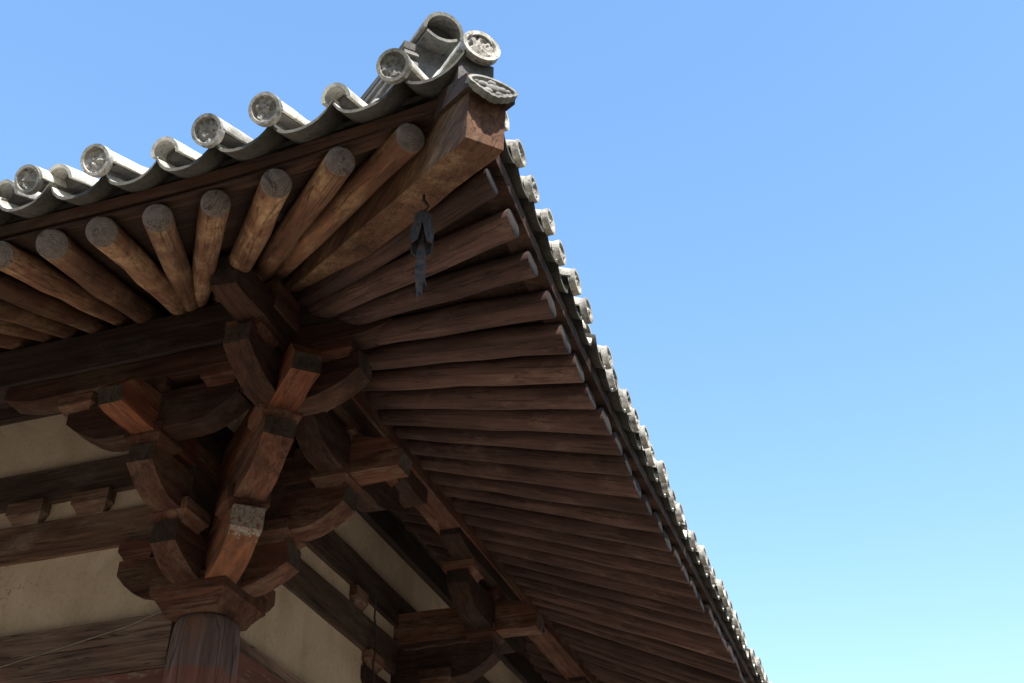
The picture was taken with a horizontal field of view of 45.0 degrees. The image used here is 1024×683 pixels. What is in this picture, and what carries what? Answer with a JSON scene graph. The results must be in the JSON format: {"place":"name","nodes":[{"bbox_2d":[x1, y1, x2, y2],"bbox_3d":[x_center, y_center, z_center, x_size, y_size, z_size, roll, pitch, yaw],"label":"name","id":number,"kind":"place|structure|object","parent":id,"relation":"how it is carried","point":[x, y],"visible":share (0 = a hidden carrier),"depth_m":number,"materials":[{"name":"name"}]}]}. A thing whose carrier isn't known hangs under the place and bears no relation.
{"place":"outdoors","nodes":[
{"label":"outdoors","id":0,"kind":"place"},
{"bbox_2d":[0,0,1023,682],"label":"sky","id":1,"kind":"structure","parent":0,"point":[792,231],"materials":[{"name":"blue"}]},
{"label":"paved court","id":2,"kind":"structure","parent":0,"visible":0},
{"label":"terrace","id":3,"kind":"structure","parent":2,"relation":"on","visible":0},
{"bbox_2d":[0,12,772,682],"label":"temple hall","id":4,"kind":"structure","parent":3,"relation":"on","point":[266,416],"depth_m":6.94,"materials":[{"name":"wood"}]},
{"bbox_2d":[0,611,160,667],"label":"cord","id":5,"kind":"object","parent":4,"relation":"attached to","point":[81,640],"visible":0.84,"depth_m":7.15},
{"bbox_2d":[372,594,377,682],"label":"wire","id":6,"kind":"object","parent":4,"relation":"hanging from","point":[375,647],"visible":1,"depth_m":8.97,"materials":[{"name":"black metal"}]},
{"bbox_2d":[410,194,433,297],"bbox_3d":[-0.365,-0.397,4.997,0.096,0.580,0.096,-11,-37,15],"label":"wind bell","id":7,"kind":"object","parent":4,"relation":"hanging from","point":[421,237],"visible":1,"depth_m":5.00,"materials":[{"name":"metal"}]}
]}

